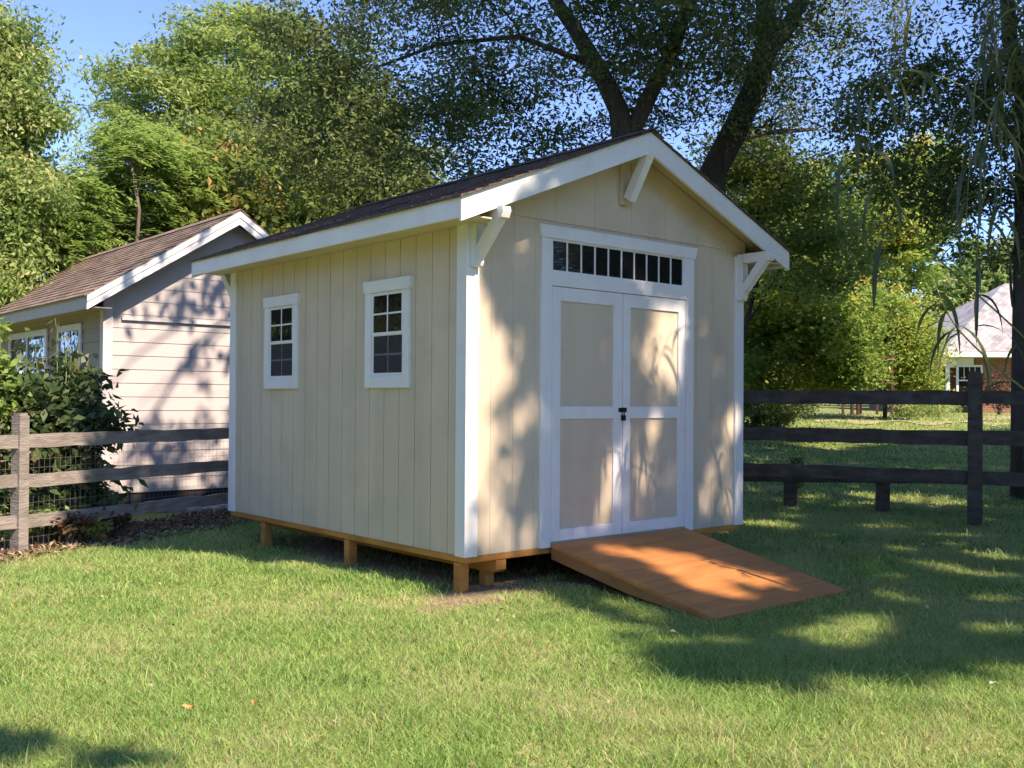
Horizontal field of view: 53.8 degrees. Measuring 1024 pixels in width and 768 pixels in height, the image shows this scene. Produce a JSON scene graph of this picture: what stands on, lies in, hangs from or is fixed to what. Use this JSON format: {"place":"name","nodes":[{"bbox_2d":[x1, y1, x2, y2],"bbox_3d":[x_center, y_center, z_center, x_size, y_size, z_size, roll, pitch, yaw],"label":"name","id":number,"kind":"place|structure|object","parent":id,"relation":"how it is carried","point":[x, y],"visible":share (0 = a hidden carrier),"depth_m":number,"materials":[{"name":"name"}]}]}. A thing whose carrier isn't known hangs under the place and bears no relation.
{"place":"outdoors","nodes":[
{"label":"outdoors","id":0,"kind":"place"},
{"bbox_2d":[303,536,606,594],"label":"bare ground","id":1,"kind":"structure","parent":0,"point":[579,579],"depth_m":8.00,"materials":[{"name":"brown soil"}]},
{"bbox_2d":[189,127,792,592],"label":"garden shed","id":2,"kind":"structure","parent":1,"relation":"on","point":[487,375],"depth_m":7.80,"materials":[{"name":"beige paint"}]},
{"bbox_2d":[263,293,300,388],"bbox_3d":[-2.040,-0.368,8.905,0.030,0.821,0.656,1,-1,-40],"label":"window","id":3,"kind":"structure","parent":2,"relation":"in","point":[281,316],"depth_m":8.90,"materials":[{"name":"white paint"}]},
{"bbox_2d":[363,275,412,387],"bbox_3d":[-0.945,-0.382,7.623,0.030,0.821,0.645,1,-1,-40],"label":"window","id":4,"kind":"structure","parent":2,"relation":"in","point":[387,301],"depth_m":7.61,"materials":[{"name":"white paint"}]},
{"bbox_2d":[551,286,622,541],"bbox_3d":[0.569,0.224,7.632,0.750,1.871,0.022,1,-1,-40],"label":"door","id":5,"kind":"structure","parent":2,"relation":"in","point":[587,325],"depth_m":7.63,"materials":[{"name":"white paint"}]},
{"bbox_2d":[552,238,685,286],"bbox_3d":[0.862,-0.937,7.897,1.512,0.244,0.017,1,-1,-40],"label":"transom window","id":6,"kind":"structure","parent":2,"relation":"in","point":[573,257],"depth_m":7.86,"materials":[{"name":"black glass"}]},
{"bbox_2d":[619,294,685,533],"bbox_3d":[1.133,0.236,8.097,0.801,1.871,0.048,1,-1,-40],"label":"door","id":7,"kind":"structure","parent":2,"relation":"in","point":[654,328],"depth_m":8.12,"materials":[{"name":"white paint"}]},
{"bbox_2d":[414,586,504,614],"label":"bare ground","id":8,"kind":"structure","parent":0,"point":[482,591],"depth_m":6.77,"materials":[{"name":"brown soil"}]},
{"bbox_2d":[0,404,1023,767],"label":"ground","id":9,"kind":"structure","parent":0,"point":[610,590],"depth_m":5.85,"materials":[{"name":"green plant"}]},
{"bbox_2d":[0,317,43,433],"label":"climbing vine","id":10,"kind":"object","parent":9,"relation":"on","point":[6,365],"visible":0.91,"depth_m":9.41,"materials":[{"name":"green plant"}]},
{"bbox_2d":[0,0,92,307],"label":"tree","id":11,"kind":"object","parent":9,"relation":"on","point":[26,174],"visible":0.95,"depth_m":16.15,"materials":[{"name":"green plant"}]},
{"bbox_2d":[1,203,127,283],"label":"sumac tree","id":12,"kind":"object","parent":9,"relation":"on","point":[77,246],"visible":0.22,"depth_m":17.35,"materials":[{"name":"green plant"}]},
{"bbox_2d":[13,154,144,277],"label":"sumac tree","id":13,"kind":"object","parent":9,"relation":"on","point":[91,196],"visible":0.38,"depth_m":17.88,"materials":[{"name":"green plant"}]},
{"bbox_2d":[36,150,171,279],"bbox_3d":[-9.051,-1.929,23.819,9.024,7.621,5.399,0,-1,14],"label":"tree","id":14,"kind":"object","parent":9,"relation":"on","point":[99,208],"depth_m":23.19,"materials":[{"name":"green plant"}]},
{"bbox_2d":[46,197,191,274],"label":"sumac tree","id":15,"kind":"object","parent":9,"relation":"on","point":[150,232],"visible":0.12,"depth_m":19.12,"materials":[{"name":"green plant"}]},
{"bbox_2d":[0,413,241,552],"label":"rail fence","id":16,"kind":"object","parent":9,"relation":"on","point":[20,521],"visible":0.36,"depth_m":9.22,"materials":[{"name":"brown wood"}]},
{"bbox_2d":[0,507,256,565],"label":"planting bed","id":17,"kind":"object","parent":9,"relation":"on","point":[131,529],"visible":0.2,"depth_m":9.89,"materials":[{"name":"brown wood"}]},
{"bbox_2d":[0,513,40,543],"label":"bedding plant","id":18,"kind":"object","parent":17,"relation":"on","point":[29,532],"visible":0.07,"depth_m":8.88,"materials":[{"name":"green plant"}]},
{"bbox_2d":[29,503,68,544],"bbox_3d":[-4.170,1.266,8.991,0.455,0.431,0.369,1,-1,-26],"label":"bedding plant","id":19,"kind":"object","parent":17,"relation":"on","point":[43,510],"visible":0.41,"depth_m":9.01,"materials":[{"name":"green plant"}]},
{"bbox_2d":[48,511,99,543],"bbox_3d":[-3.925,1.311,9.025,0.440,0.346,0.362,1,-1,-19],"label":"bedding plant","id":20,"kind":"object","parent":17,"relation":"on","point":[66,529],"visible":0.94,"depth_m":8.98,"materials":[{"name":"green plant"}]},
{"bbox_2d":[0,319,147,543],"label":"shrub","id":21,"kind":"object","parent":17,"relation":"on","point":[58,406],"visible":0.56,"depth_m":9.70,"materials":[{"name":"green plant"}]},
{"bbox_2d":[72,511,114,541],"bbox_3d":[-3.825,1.332,9.214,0.380,0.332,0.376,1,-1,-20],"label":"bedding plant","id":22,"kind":"object","parent":17,"relation":"on","point":[92,533],"visible":0.85,"depth_m":9.17,"materials":[{"name":"green plant"}]},
{"bbox_2d":[101,512,137,536],"bbox_3d":[-3.799,1.332,9.613,0.418,0.348,0.344,1,-1,-13],"label":"bedding plant","id":23,"kind":"object","parent":17,"relation":"on","point":[123,524],"visible":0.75,"depth_m":9.57,"materials":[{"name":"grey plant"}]},
{"bbox_2d":[0,209,270,505],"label":"grey outbuilding","id":24,"kind":"structure","parent":9,"relation":"on","point":[151,315],"depth_m":12.63,"materials":[{"name":"white wood"}]},
{"bbox_2d":[8,328,47,386],"bbox_3d":[-6.924,-0.221,14.401,0.022,1.050,1.900,1,-1,-40],"label":"window","id":25,"kind":"structure","parent":24,"relation":"in","point":[25,342],"depth_m":14.29,"materials":[{"name":"white glass"}]},
{"bbox_2d":[56,323,81,384],"bbox_3d":[-5.697,-0.236,12.964,0.022,1.050,0.980,1,-1,-40],"label":"window","id":26,"kind":"structure","parent":24,"relation":"in","point":[73,331],"depth_m":12.94,"materials":[{"name":"white glass"}]},
{"bbox_2d":[51,112,229,248],"bbox_3d":[-6.982,-1.720,19.068,3.426,6.855,2.931,1,-1,-40],"label":"sumac tree","id":27,"kind":"object","parent":9,"relation":"on","point":[133,145],"visible":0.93,"depth_m":18.75,"materials":[{"name":"green plant"}]},
{"bbox_2d":[158,508,185,512],"bbox_3d":[-4.009,1.471,11.902,0.386,0.205,0.498,0,-1,27],"label":"edging stone","id":28,"kind":"object","parent":9,"relation":"on","point":[175,510],"visible":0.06,"depth_m":11.73,"materials":[{"name":"grey stone"}]},
{"bbox_2d":[184,506,205,511],"bbox_3d":[-3.707,1.474,11.897,0.342,0.125,0.253,1,-1,-40],"label":"edging stone","id":29,"kind":"object","parent":9,"relation":"on","point":[195,509],"visible":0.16,"depth_m":11.78,"materials":[{"name":"grey stone"}]},
{"bbox_2d":[204,504,227,509],"bbox_3d":[-3.444,1.481,11.916,0.316,0.163,0.364,0,-1,23],"label":"edging stone","id":30,"kind":"object","parent":9,"relation":"on","point":[223,506],"visible":0.11,"depth_m":11.79,"materials":[{"name":"grey stone"}]},
{"bbox_2d":[130,110,342,234],"bbox_3d":[-5.328,-1.861,20.871,5.056,7.410,3.677,1,-1,-8],"label":"tree","id":31,"kind":"object","parent":9,"relation":"on","point":[196,206],"visible":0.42,"depth_m":20.01,"materials":[{"name":"green plant"}]},
{"bbox_2d":[65,0,455,211],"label":"locust tree","id":32,"kind":"object","parent":9,"relation":"on","point":[198,101],"visible":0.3,"depth_m":23.92,"materials":[{"name":"green plant"}]},
{"bbox_2d":[269,110,490,225],"bbox_3d":[-3.128,-2.187,22.541,5.207,8.136,4.003,1,-1,-40],"label":"tree","id":33,"kind":"object","parent":9,"relation":"on","point":[350,202],"visible":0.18,"depth_m":21.70,"materials":[{"name":"green plant"}]},
{"bbox_2d":[9,538,1023,765],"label":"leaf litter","id":34,"kind":"object","parent":9,"relation":"on","point":[608,701],"visible":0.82,"depth_m":5.48,"materials":[{"name":"brown plant"}]},
{"bbox_2d":[184,0,863,228],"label":"tree","id":35,"kind":"object","parent":9,"relation":"on","point":[367,125],"visible":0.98,"depth_m":15.23,"materials":[{"name":"green plant"}]},
{"bbox_2d":[551,528,847,621],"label":"ramp","id":36,"kind":"structure","parent":9,"relation":"on","point":[698,575],"depth_m":7.13,"materials":[{"name":"brown wood"}]},
{"bbox_2d":[565,0,967,207],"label":"tree","id":37,"kind":"object","parent":9,"relation":"on","point":[718,161],"visible":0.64,"depth_m":16.86,"materials":[{"name":"green plant"}]},
{"bbox_2d":[743,387,825,427],"bbox_3d":[6.051,0.429,23.972,1.969,1.738,3.235,0,-1,43],"label":"hedge","id":38,"kind":"object","parent":9,"relation":"on","point":[786,418],"visible":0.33,"depth_m":23.62,"materials":[{"name":"green plant"}]},
{"bbox_2d":[777,454,813,495],"bbox_3d":[4.002,1.316,14.220,0.518,0.661,0.475,0,-1,1],"label":"shrub","id":39,"kind":"object","parent":9,"relation":"on","point":[799,485],"visible":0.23,"depth_m":14.16,"materials":[{"name":"green plant"}]},
{"bbox_2d":[677,120,914,345],"bbox_3d":[5.096,-1.745,18.858,4.428,6.769,3.447,0,-1,7],"label":"tree","id":40,"kind":"object","parent":9,"relation":"on","point":[808,240],"visible":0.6,"depth_m":18.23,"materials":[{"name":"green plant"}]},
{"bbox_2d":[743,213,925,424],"bbox_3d":[5.821,-1.143,21.796,5.667,5.235,4.423,1,-1,-22],"label":"tree","id":41,"kind":"object","parent":9,"relation":"on","point":[785,349],"visible":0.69,"depth_m":21.05,"materials":[{"name":"green plant"}]},
{"bbox_2d":[743,476,941,512],"bbox_3d":[4.237,1.378,12.597,2.674,0.497,0.280,0,-1,17],"label":"bench","id":42,"kind":"object","parent":9,"relation":"on","point":[882,495],"visible":0.48,"depth_m":12.59,"materials":[{"name":"brown wood"}]},
{"bbox_2d":[733,124,999,414],"bbox_3d":[11.362,-3.695,32.881,9.000,9.848,5.750,1,-1,-7],"label":"tree","id":43,"kind":"object","parent":9,"relation":"on","point":[919,256],"visible":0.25,"depth_m":32.04,"materials":[{"name":"green plant"}]},
{"bbox_2d":[842,356,895,414],"bbox_3d":[8.594,0.028,24.460,1.336,1.434,0.201,0,-1,0],"label":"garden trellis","id":44,"kind":"object","parent":9,"relation":"on","point":[852,409],"visible":0.27,"depth_m":24.47,"materials":[{"name":"wood"}]},
{"bbox_2d":[743,371,1023,526],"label":"rail fence","id":45,"kind":"object","parent":9,"relation":"on","point":[975,437],"visible":0.44,"depth_m":11.36,"materials":[{"name":"brown wood"}]},
{"bbox_2d":[830,275,966,418],"bbox_3d":[10.050,-0.989,28.924,5.533,4.363,4.834,1,-1,-10],"label":"tree","id":46,"kind":"object","parent":9,"relation":"on","point":[918,371],"visible":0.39,"depth_m":27.96,"materials":[{"name":"green plant"}]},
{"bbox_2d":[775,0,1023,500],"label":"tree","id":47,"kind":"object","parent":9,"relation":"on","point":[930,65],"visible":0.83,"depth_m":14.02,"materials":[{"name":"green plant"}]},
{"bbox_2d":[887,388,965,417],"bbox_3d":[12.767,0.641,31.122,3.211,1.424,2.266,1,-1,-40],"label":"shrub","id":48,"kind":"object","parent":9,"relation":"on","point":[931,411],"visible":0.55,"depth_m":30.55,"materials":[{"name":"green plant"}]},
{"bbox_2d":[830,0,1023,410],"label":"willow branches","id":49,"kind":"object","parent":9,"relation":"on","point":[997,104],"visible":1,"depth_m":6.57,"materials":[{"name":"green plant"}]},
{"bbox_2d":[869,283,1012,412],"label":"brick house","id":50,"kind":"structure","parent":9,"relation":"on","point":[996,344],"depth_m":38.81,"materials":[{"name":"white paint"}]},
{"bbox_2d":[956,365,982,390],"bbox_3d":[17.457,-0.130,38.505,1.000,1.200,0.046,0,-1,0],"label":"window","id":51,"kind":"structure","parent":50,"relation":"in","point":[961,370],"depth_m":38.50,"materials":[{"name":"white paint"}]},
{"bbox_2d":[904,230,1013,317],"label":"tree","id":52,"kind":"object","parent":9,"relation":"on","point":[957,289],"visible":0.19,"depth_m":48.92,"materials":[{"name":"green plant"}]},
{"bbox_2d":[963,369,1010,414],"bbox_3d":[16.396,0.285,34.102,2.142,1.604,1.827,1,-1,-29],"label":"shrub","id":53,"kind":"object","parent":9,"relation":"on","point":[1000,387],"visible":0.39,"depth_m":33.95,"materials":[{"name":"plant"}]},
{"bbox_2d":[0,0,1023,312],"label":"sky","id":54,"kind":"structure","parent":0,"point":[94,26],"materials":[{"name":"blue"}]},
{"bbox_2d":[815,414,1010,425],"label":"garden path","id":55,"kind":"structure","parent":0,"point":[935,423],"depth_m":28.10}
]}

